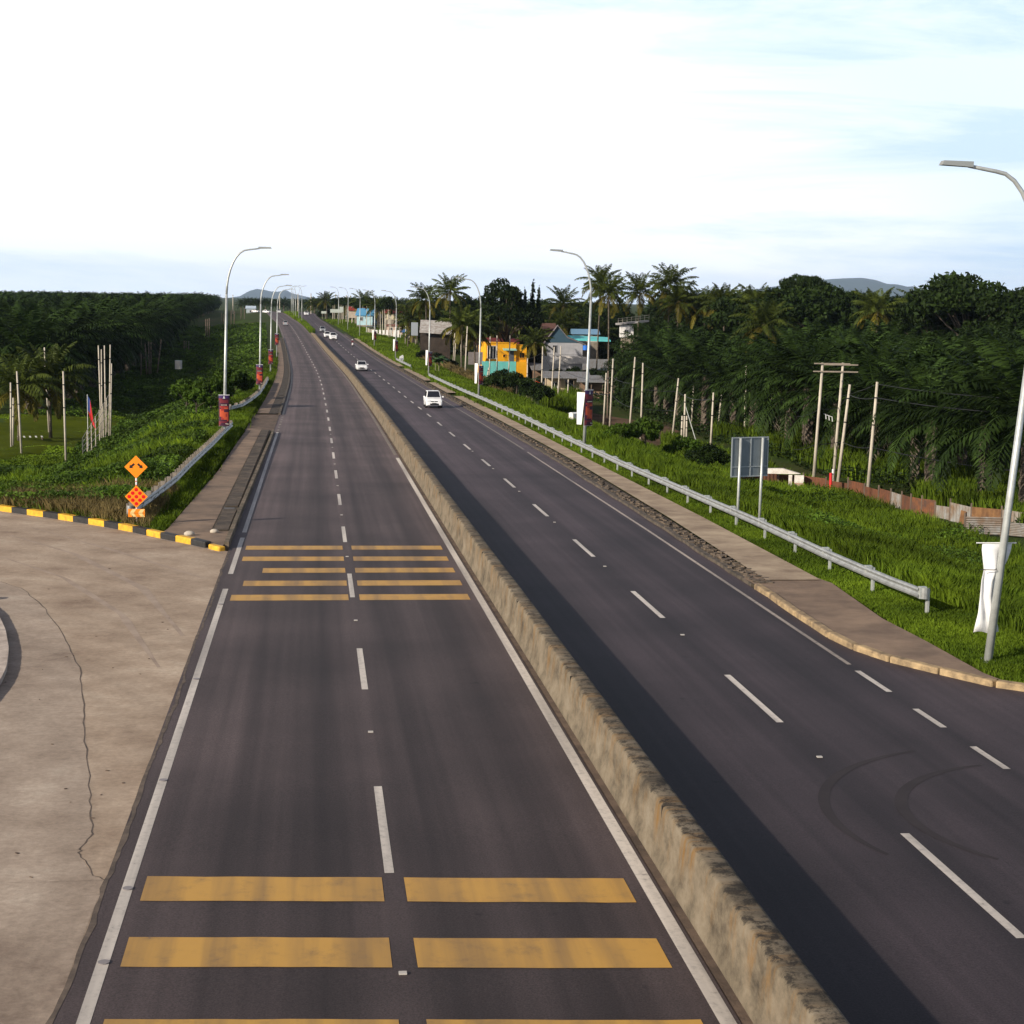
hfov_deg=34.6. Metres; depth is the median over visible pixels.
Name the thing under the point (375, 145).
sky
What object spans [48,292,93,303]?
oil palm
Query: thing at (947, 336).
oil palm
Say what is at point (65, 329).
oil palm
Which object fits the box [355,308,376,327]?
house
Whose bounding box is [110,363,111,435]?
utility pole
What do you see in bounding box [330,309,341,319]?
notice board
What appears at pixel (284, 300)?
oil palm
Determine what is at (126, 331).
oil palm
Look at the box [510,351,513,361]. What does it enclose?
door
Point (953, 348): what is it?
oil palm
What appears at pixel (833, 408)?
overhead cable
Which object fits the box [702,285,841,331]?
broadleaf tree
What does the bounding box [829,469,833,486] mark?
bollard
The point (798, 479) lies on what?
ruined shed
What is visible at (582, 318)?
broadleaf tree
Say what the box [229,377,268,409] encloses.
guardrail
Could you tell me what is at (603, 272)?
coconut palm
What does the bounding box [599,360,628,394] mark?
broadleaf tree
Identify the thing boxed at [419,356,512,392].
dry grass
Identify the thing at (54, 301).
oil palm
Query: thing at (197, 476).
grass
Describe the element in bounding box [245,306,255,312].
house
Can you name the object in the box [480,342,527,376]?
yellow house
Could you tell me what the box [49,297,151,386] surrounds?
oil palm
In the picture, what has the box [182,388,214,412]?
shrub
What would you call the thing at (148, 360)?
utility pole
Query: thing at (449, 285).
coconut palm
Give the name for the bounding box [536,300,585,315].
broadleaf tree
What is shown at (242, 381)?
shrub
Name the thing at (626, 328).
stilt house
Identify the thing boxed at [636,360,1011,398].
overhead cable
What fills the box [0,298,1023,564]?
ground
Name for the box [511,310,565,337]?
broadleaf tree
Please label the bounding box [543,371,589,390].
tin shed
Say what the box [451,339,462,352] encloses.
broadleaf tree
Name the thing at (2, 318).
oil palm
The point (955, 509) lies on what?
sheet fence
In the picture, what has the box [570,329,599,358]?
house
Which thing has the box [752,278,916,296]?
hills
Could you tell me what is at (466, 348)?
utility pole
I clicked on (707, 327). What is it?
oil palm
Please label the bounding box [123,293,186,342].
oil palm
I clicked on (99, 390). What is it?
utility pole
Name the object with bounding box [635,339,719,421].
oil palm
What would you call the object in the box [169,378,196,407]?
shrub
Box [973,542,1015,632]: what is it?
banner
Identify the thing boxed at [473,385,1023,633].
grass
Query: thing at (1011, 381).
oil palm
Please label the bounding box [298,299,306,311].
oil palm
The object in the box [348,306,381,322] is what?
house
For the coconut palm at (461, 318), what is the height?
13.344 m
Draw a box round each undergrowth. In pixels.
[0,322,267,506]
[528,374,1023,523]
[563,416,1023,569]
[716,464,1023,569]
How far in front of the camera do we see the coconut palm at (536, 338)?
292.24 m
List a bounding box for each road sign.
[125,456,147,518]
[730,436,768,522]
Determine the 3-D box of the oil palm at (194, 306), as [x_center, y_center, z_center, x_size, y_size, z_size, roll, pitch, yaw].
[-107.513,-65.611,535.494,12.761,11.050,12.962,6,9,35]
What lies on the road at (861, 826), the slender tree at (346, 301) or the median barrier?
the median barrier
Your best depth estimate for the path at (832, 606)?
44.48 m
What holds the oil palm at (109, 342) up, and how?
on the ground at (216, 316)
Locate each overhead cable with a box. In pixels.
[502,352,624,382]
[559,375,1023,471]
[635,388,1017,416]
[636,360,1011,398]
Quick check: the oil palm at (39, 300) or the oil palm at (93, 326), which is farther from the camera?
the oil palm at (39, 300)
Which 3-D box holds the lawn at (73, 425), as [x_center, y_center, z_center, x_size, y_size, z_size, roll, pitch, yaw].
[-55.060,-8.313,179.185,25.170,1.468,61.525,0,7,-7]
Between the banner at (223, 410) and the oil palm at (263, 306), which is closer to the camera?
the banner at (223, 410)
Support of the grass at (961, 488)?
on the ground at (216, 316)
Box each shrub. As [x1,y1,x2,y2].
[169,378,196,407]
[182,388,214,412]
[192,377,236,407]
[212,366,255,401]
[415,350,425,357]
[432,352,448,361]
[447,358,458,365]
[482,368,510,386]
[496,371,534,393]
[518,381,554,403]
[536,367,562,382]
[566,366,584,371]
[585,368,600,374]
[602,422,634,437]
[620,416,663,445]
[662,435,701,459]
[684,443,730,467]
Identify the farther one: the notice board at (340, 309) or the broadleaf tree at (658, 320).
the notice board at (340, 309)
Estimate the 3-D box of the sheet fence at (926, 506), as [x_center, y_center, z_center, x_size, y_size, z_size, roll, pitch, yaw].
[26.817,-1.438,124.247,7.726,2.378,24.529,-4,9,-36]
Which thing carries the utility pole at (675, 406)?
on the ground at (216, 316)
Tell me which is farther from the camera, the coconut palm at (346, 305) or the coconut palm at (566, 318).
the coconut palm at (346, 305)
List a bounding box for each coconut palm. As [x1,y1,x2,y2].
[0,352,65,440]
[2,341,100,437]
[303,296,323,313]
[313,291,337,318]
[330,296,345,318]
[340,296,355,319]
[348,290,374,311]
[362,295,392,328]
[381,296,405,322]
[393,305,424,345]
[397,297,427,343]
[398,314,422,344]
[406,282,446,319]
[410,311,434,338]
[426,272,471,317]
[434,304,490,368]
[440,317,465,355]
[444,311,469,361]
[448,312,498,372]
[496,301,518,336]
[512,304,547,335]
[513,325,554,381]
[541,284,587,322]
[544,305,584,335]
[569,318,604,330]
[574,264,623,368]
[581,272,634,368]
[581,318,618,358]
[618,271,659,332]
[643,262,697,330]
[653,280,703,325]
[676,285,721,330]
[695,282,749,330]
[729,298,799,400]
[730,282,780,324]
[847,287,907,331]
[892,286,924,328]
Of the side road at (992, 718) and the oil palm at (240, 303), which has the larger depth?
the oil palm at (240, 303)
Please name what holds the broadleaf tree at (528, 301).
on the ground at (216, 316)
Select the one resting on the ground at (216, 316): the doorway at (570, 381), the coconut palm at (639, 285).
the coconut palm at (639, 285)
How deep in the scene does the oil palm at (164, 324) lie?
389.36 m
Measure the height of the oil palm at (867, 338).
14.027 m
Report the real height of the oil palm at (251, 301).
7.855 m
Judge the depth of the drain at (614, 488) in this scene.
95.03 m
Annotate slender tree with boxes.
[332,298,337,318]
[342,297,348,321]
[344,299,351,321]
[347,298,354,322]
[358,298,366,307]
[361,296,371,325]
[376,304,383,329]
[377,300,383,330]
[379,298,388,329]
[383,299,393,323]
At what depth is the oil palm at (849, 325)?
282.40 m
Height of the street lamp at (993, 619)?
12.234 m
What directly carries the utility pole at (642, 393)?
on the yard at (599, 418)
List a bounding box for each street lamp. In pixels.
[223,247,271,433]
[259,274,288,388]
[270,285,291,370]
[276,289,288,356]
[334,287,338,323]
[366,290,374,345]
[381,290,396,357]
[410,286,430,372]
[455,277,481,395]
[550,249,591,443]
[939,160,1023,662]
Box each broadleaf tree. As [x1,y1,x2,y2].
[314,303,333,316]
[333,307,347,318]
[410,332,452,350]
[420,300,454,314]
[428,295,482,355]
[451,338,475,355]
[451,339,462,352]
[468,278,544,341]
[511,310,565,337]
[522,298,551,309]
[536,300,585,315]
[560,301,602,350]
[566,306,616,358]
[580,313,620,329]
[599,319,634,358]
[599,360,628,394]
[600,349,651,403]
[606,305,637,331]
[609,329,680,393]
[620,340,688,403]
[642,292,715,330]
[646,301,689,320]
[674,305,731,330]
[701,290,775,326]
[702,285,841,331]
[776,274,832,331]
[796,283,891,326]
[864,295,905,322]
[886,302,981,335]
[904,270,1023,335]
[958,289,1023,339]
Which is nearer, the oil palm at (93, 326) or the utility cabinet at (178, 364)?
the oil palm at (93, 326)
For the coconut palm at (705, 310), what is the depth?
292.98 m
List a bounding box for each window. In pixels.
[487,346,495,358]
[519,352,524,357]
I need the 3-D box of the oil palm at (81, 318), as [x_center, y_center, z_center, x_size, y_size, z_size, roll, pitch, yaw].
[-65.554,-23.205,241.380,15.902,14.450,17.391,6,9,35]
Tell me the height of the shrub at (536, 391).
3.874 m
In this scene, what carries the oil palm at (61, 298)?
on the ground at (216, 316)
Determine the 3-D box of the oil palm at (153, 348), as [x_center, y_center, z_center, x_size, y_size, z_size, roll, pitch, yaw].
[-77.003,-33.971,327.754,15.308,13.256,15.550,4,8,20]
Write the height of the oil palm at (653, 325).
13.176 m
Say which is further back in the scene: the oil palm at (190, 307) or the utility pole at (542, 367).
the oil palm at (190, 307)
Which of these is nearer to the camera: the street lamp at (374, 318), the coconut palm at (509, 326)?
the coconut palm at (509, 326)
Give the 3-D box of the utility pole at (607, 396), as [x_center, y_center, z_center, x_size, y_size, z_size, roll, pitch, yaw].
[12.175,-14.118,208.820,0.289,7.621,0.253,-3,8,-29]
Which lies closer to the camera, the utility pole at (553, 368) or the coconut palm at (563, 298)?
the utility pole at (553, 368)
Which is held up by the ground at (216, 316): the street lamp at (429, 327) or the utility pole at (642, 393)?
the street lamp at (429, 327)
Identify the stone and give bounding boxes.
[184,531,194,535]
[210,529,218,532]
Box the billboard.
[411,322,417,335]
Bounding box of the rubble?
[396,367,773,583]
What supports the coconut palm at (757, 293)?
on the ground at (216, 316)
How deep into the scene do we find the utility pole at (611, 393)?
202.61 m
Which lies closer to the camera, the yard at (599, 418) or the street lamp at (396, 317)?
the yard at (599, 418)
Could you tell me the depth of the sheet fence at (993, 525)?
106.85 m
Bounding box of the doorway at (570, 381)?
[565,380,573,388]
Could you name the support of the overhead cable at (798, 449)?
attached to the utility pole at (871, 443)
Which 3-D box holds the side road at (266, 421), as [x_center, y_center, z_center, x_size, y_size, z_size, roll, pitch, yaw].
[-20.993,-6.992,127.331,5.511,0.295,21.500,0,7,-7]
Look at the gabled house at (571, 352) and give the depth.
301.83 m
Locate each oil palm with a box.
[0,291,30,307]
[0,300,117,400]
[0,301,88,413]
[0,307,107,404]
[0,309,23,389]
[0,319,100,408]
[1,316,22,393]
[7,296,56,310]
[22,296,55,305]
[33,297,70,306]
[40,305,128,398]
[47,298,87,306]
[47,301,131,392]
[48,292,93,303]
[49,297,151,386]
[49,298,98,311]
[54,306,128,379]
[75,303,154,370]
[76,293,159,375]
[84,305,153,380]
[87,294,125,305]
[90,294,165,366]
[90,304,161,374]
[96,310,135,379]
[97,294,131,300]
[108,293,181,349]
[122,309,170,370]
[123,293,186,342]
[124,298,180,355]
[140,293,186,332]
[141,296,190,349]
[143,302,181,350]
[145,296,186,338]
[159,301,186,333]
[161,296,191,327]
[163,293,198,325]
[166,293,199,321]
[172,294,202,325]
[180,293,205,314]
[182,291,208,317]
[192,292,212,317]
[193,292,212,313]
[234,299,246,310]
[240,297,252,308]
[246,298,257,306]
[252,298,268,310]
[262,297,274,310]
[266,298,278,308]
[273,299,284,308]
[277,296,290,310]
[289,298,302,310]
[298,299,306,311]
[300,299,309,311]
[609,320,672,356]
[611,324,700,407]
[618,331,702,414]
[634,318,683,332]
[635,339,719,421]
[638,320,718,392]
[649,324,761,427]
[652,340,739,425]
[675,324,732,338]
[681,348,769,424]
[683,326,746,406]
[688,336,725,405]
[695,325,784,423]
[696,331,764,409]
[702,338,795,425]
[711,331,830,431]
[727,327,853,438]
[733,326,878,446]
[738,332,802,422]
[759,326,850,421]
[763,341,896,453]
[780,317,846,341]
[785,333,950,464]
[795,315,862,335]
[795,322,906,438]
[808,325,892,348]
[821,321,906,339]
[828,315,881,337]
[836,346,909,449]
[840,330,967,449]
[844,320,885,335]
[846,356,974,484]
[848,319,944,340]
[849,331,990,456]
[852,351,999,482]
[857,315,928,335]
[879,340,1023,491]
[883,325,967,349]
[889,336,957,364]
[895,330,946,340]
[900,331,989,361]
[900,357,1010,468]
[902,335,994,436]
[908,326,947,335]
[912,324,953,341]
[921,333,1023,501]
[927,317,985,336]
[935,334,1021,357]
[943,322,1023,367]
[957,337,1023,477]
[962,334,1023,458]
[991,331,1023,459]
[1006,329,1023,349]
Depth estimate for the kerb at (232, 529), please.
71.40 m
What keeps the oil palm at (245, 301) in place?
on the ground at (216, 316)
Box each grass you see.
[0,398,218,491]
[0,477,181,526]
[13,350,278,530]
[283,311,315,332]
[324,319,522,409]
[402,365,1023,682]
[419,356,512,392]
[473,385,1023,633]
[538,384,584,413]
[709,417,1023,522]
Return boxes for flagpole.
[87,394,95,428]
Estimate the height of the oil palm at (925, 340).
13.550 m
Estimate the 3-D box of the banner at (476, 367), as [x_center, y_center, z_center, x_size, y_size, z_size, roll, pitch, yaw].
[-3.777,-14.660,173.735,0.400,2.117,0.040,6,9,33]
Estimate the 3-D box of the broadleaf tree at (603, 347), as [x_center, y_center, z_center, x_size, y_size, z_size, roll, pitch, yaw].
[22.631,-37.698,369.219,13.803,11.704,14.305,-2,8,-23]
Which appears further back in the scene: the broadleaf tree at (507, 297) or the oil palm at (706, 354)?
the broadleaf tree at (507, 297)
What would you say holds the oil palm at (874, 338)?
on the ground at (216, 316)
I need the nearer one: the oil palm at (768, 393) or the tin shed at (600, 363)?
the oil palm at (768, 393)
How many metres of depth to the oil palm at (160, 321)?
372.26 m
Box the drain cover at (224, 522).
[215,430,268,530]
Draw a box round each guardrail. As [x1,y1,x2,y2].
[126,420,232,515]
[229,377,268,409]
[396,358,410,366]
[428,373,929,612]
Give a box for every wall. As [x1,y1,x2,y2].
[375,330,398,336]
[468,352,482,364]
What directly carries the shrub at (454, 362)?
on the ground at (216, 316)
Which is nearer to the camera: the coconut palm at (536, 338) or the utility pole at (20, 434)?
the utility pole at (20, 434)
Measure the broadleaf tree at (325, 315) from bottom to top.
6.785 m
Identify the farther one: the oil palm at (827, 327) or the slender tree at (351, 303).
the slender tree at (351, 303)
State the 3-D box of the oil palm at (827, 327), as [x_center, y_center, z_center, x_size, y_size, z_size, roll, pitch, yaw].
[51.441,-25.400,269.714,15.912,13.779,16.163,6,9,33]
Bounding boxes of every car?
[319,326,325,331]
[323,331,329,337]
[329,332,336,339]
[355,361,367,370]
[423,390,443,407]
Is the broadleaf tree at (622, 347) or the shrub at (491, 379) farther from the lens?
the broadleaf tree at (622, 347)
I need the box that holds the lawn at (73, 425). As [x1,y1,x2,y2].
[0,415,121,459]
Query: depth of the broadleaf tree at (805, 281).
303.24 m
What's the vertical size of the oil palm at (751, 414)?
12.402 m
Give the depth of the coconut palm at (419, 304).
336.62 m
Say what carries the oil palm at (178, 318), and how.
on the ground at (216, 316)
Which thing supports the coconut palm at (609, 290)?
on the ground at (216, 316)
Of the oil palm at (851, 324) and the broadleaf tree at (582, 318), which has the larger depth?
the broadleaf tree at (582, 318)
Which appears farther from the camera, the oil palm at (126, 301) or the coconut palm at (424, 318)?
the coconut palm at (424, 318)
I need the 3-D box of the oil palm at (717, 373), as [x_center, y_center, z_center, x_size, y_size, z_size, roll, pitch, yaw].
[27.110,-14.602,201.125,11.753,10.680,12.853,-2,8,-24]
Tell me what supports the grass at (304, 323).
on the ground at (216, 316)
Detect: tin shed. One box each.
[529,363,541,380]
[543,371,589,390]
[577,375,616,399]
[582,359,617,371]
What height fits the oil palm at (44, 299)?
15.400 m
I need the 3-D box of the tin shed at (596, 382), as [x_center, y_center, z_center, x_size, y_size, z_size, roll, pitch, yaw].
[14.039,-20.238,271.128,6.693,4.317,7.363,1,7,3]
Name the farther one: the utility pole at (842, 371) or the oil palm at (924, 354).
the oil palm at (924, 354)
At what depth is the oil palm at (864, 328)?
273.99 m
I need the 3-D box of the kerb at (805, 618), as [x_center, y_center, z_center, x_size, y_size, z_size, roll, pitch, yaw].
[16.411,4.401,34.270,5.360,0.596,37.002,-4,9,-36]
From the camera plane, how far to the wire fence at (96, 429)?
157.96 m
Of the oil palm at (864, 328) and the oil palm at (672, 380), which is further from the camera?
the oil palm at (864, 328)
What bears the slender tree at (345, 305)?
on the ground at (216, 316)
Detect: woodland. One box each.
[0,290,178,305]
[635,288,1020,334]
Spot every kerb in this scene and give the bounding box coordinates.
[0,504,224,550]
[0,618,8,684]
[224,430,273,550]
[278,337,289,414]
[345,335,754,588]
[754,584,1023,691]
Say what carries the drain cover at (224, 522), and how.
on the drain at (237, 480)
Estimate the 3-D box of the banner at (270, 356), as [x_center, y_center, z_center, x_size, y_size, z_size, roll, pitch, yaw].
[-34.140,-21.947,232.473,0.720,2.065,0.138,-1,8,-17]
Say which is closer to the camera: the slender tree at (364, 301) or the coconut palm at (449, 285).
the coconut palm at (449, 285)
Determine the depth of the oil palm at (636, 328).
287.83 m
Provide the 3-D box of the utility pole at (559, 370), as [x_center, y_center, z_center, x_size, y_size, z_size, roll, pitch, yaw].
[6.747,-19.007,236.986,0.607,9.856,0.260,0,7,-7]
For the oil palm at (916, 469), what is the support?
on the ground at (216, 316)
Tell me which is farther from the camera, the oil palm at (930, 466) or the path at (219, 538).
the oil palm at (930, 466)
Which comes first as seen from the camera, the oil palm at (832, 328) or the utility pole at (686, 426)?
the utility pole at (686, 426)
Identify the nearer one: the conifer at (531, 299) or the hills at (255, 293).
the conifer at (531, 299)
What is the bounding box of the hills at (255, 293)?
[231,289,315,298]
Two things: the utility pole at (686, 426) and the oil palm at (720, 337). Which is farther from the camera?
the oil palm at (720, 337)
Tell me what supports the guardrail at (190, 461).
on the ground at (216, 316)
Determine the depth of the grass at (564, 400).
215.09 m
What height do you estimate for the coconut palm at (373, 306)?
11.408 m
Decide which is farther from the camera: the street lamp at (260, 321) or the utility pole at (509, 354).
the utility pole at (509, 354)
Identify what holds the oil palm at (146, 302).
on the ground at (216, 316)
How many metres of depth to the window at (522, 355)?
319.98 m
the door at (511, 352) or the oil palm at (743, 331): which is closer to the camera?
the oil palm at (743, 331)
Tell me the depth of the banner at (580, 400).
107.92 m
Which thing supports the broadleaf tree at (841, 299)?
on the ground at (216, 316)
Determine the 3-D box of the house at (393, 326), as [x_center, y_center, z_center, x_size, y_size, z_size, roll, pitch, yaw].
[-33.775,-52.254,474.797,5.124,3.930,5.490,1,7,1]
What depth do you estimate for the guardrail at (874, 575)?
63.25 m
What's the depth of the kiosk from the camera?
457.19 m
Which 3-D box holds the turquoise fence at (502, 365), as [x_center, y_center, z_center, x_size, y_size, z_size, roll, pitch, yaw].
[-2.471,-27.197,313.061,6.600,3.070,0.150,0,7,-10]
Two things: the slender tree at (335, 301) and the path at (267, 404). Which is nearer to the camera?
the path at (267, 404)
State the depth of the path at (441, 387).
196.51 m
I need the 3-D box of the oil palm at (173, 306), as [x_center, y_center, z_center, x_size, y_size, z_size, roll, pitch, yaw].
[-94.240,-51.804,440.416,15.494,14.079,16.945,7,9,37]
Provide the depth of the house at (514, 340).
334.50 m
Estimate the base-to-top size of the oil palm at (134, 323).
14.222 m
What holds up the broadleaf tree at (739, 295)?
on the ground at (216, 316)
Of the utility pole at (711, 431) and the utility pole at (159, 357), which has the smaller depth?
the utility pole at (711, 431)
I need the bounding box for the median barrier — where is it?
[311,333,849,1023]
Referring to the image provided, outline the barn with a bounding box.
[419,320,451,358]
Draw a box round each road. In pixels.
[0,511,229,1023]
[53,311,740,1023]
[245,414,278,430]
[299,312,1023,1023]
[759,592,1023,769]
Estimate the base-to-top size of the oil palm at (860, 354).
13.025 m
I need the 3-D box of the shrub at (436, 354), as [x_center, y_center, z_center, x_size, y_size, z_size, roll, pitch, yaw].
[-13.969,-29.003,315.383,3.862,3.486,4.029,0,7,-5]
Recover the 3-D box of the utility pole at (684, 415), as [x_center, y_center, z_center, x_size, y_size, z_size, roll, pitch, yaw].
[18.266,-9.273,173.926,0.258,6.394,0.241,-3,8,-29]
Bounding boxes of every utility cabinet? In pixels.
[175,360,181,370]
[569,412,576,419]
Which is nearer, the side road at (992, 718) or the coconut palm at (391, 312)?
the side road at (992, 718)
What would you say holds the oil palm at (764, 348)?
on the ground at (216, 316)
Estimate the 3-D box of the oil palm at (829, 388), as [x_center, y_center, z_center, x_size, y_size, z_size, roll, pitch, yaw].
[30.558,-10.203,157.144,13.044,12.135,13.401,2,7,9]
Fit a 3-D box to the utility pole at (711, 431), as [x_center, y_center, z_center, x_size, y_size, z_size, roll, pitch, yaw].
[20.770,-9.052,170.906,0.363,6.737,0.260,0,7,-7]
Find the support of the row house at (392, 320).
on the ground at (216, 316)
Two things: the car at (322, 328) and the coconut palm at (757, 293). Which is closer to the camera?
the coconut palm at (757, 293)
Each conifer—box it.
[519,287,531,365]
[528,279,536,378]
[529,284,543,372]
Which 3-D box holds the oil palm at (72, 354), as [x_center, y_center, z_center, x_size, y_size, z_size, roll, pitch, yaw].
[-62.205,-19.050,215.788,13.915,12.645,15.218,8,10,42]
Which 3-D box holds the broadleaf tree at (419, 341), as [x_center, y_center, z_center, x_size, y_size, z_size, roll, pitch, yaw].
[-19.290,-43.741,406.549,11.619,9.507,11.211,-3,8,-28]
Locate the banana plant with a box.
[425,356,450,370]
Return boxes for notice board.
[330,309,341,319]
[339,307,342,322]
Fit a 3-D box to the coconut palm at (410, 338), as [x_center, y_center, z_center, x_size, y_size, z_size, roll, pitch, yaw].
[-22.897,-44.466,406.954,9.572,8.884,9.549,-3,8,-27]
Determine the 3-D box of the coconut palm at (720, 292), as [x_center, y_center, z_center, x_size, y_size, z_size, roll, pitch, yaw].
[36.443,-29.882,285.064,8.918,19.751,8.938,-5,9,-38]
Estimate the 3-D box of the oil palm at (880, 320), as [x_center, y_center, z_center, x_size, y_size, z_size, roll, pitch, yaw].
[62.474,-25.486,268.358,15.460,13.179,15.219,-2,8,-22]
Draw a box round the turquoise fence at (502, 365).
[482,361,515,375]
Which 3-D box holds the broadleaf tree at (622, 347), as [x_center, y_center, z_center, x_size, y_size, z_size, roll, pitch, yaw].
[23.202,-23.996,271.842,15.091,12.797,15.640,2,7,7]
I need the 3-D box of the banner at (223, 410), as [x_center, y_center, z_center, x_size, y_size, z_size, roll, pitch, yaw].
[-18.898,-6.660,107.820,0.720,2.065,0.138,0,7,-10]
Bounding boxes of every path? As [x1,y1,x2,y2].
[164,531,228,545]
[165,428,261,530]
[258,340,283,412]
[354,338,401,365]
[404,369,428,379]
[428,382,455,392]
[454,396,820,579]
[744,572,1000,679]
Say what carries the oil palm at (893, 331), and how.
on the ground at (216, 316)
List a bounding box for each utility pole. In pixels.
[10,383,11,446]
[12,398,13,444]
[16,371,22,452]
[44,347,48,431]
[62,371,66,461]
[98,345,101,437]
[101,349,102,435]
[104,345,106,436]
[108,345,110,435]
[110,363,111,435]
[148,341,149,373]
[150,342,151,373]
[157,340,161,372]
[465,326,467,370]
[489,336,490,374]
[496,335,497,370]
[508,335,510,370]
[541,346,542,381]
[551,347,554,388]
[557,346,561,393]
[603,373,606,424]
[606,371,608,424]
[609,359,613,426]
[629,357,635,422]
[640,363,643,439]
[672,378,678,434]
[681,416,682,435]
[683,394,685,436]
[686,416,687,436]
[690,387,693,425]
[710,393,713,444]
[812,363,857,480]
[836,384,850,481]
[866,382,878,487]
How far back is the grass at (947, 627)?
49.70 m
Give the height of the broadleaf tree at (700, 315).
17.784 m
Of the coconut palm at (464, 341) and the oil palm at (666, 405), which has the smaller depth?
the oil palm at (666, 405)
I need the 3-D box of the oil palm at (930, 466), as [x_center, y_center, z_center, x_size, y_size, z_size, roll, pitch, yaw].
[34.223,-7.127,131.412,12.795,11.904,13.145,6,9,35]
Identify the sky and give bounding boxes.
[0,0,1023,303]
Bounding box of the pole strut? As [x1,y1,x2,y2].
[686,408,695,438]
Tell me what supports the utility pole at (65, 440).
on the ground at (216, 316)
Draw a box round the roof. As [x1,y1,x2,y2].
[568,335,610,341]
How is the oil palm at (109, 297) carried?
on the ground at (216, 316)
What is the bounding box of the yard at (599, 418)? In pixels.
[582,412,679,445]
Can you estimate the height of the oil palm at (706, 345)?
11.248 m
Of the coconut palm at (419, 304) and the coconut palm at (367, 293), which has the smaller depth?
the coconut palm at (419, 304)
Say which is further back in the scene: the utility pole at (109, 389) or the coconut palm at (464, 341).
the coconut palm at (464, 341)
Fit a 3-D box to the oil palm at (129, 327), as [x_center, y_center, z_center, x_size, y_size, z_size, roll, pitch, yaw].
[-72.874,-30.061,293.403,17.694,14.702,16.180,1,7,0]
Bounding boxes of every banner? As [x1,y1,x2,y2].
[219,395,228,425]
[256,365,262,384]
[268,350,272,363]
[275,333,278,344]
[395,340,397,351]
[428,352,431,365]
[475,363,477,382]
[478,365,483,384]
[577,392,584,423]
[584,390,592,425]
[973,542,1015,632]
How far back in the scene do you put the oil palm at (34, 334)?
206.53 m
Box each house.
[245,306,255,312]
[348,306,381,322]
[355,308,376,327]
[385,309,406,326]
[386,324,403,336]
[475,338,518,351]
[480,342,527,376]
[528,323,555,375]
[543,325,586,383]
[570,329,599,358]
[615,315,648,346]
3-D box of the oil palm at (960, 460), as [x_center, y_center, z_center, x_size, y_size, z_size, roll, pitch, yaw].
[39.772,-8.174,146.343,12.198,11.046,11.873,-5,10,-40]
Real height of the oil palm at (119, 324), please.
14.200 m
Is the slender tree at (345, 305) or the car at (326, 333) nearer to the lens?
the car at (326, 333)
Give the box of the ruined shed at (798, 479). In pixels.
[768,468,803,485]
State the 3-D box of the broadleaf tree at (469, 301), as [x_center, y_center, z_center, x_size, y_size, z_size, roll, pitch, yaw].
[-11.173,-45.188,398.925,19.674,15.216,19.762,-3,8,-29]
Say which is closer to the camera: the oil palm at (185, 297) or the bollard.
the bollard
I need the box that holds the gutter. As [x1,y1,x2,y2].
[275,311,752,1023]
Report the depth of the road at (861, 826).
31.84 m
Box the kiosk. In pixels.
[366,326,376,333]
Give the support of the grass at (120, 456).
on the ground at (216, 316)
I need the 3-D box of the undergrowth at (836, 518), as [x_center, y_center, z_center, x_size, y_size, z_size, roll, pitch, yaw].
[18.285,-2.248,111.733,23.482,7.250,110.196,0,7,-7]
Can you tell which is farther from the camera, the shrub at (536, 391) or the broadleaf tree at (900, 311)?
the broadleaf tree at (900, 311)
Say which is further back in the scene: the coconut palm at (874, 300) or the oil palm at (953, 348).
the coconut palm at (874, 300)
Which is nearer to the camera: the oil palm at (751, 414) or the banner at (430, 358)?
the oil palm at (751, 414)
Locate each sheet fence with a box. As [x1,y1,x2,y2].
[735,473,965,523]
[949,498,1023,522]
[964,513,1023,536]
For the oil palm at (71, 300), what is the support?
on the ground at (216, 316)
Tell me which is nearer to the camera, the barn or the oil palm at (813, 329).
the oil palm at (813, 329)
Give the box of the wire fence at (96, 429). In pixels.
[82,395,108,454]
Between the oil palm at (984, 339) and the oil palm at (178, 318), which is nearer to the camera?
the oil palm at (984, 339)
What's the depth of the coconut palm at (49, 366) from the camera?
175.41 m
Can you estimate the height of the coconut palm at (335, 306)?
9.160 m
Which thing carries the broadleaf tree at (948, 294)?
on the ground at (216, 316)
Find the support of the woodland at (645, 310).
on the ground at (216, 316)
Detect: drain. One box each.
[212,430,270,528]
[269,337,288,413]
[343,333,745,568]
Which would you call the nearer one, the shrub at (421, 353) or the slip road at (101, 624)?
the slip road at (101, 624)
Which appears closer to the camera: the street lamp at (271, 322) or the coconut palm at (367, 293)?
the street lamp at (271, 322)
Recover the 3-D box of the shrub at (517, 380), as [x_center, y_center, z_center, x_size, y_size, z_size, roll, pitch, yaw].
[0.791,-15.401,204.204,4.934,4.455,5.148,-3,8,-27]
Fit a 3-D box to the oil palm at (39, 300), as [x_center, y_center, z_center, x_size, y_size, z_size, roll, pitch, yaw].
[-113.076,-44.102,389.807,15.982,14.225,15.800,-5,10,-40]

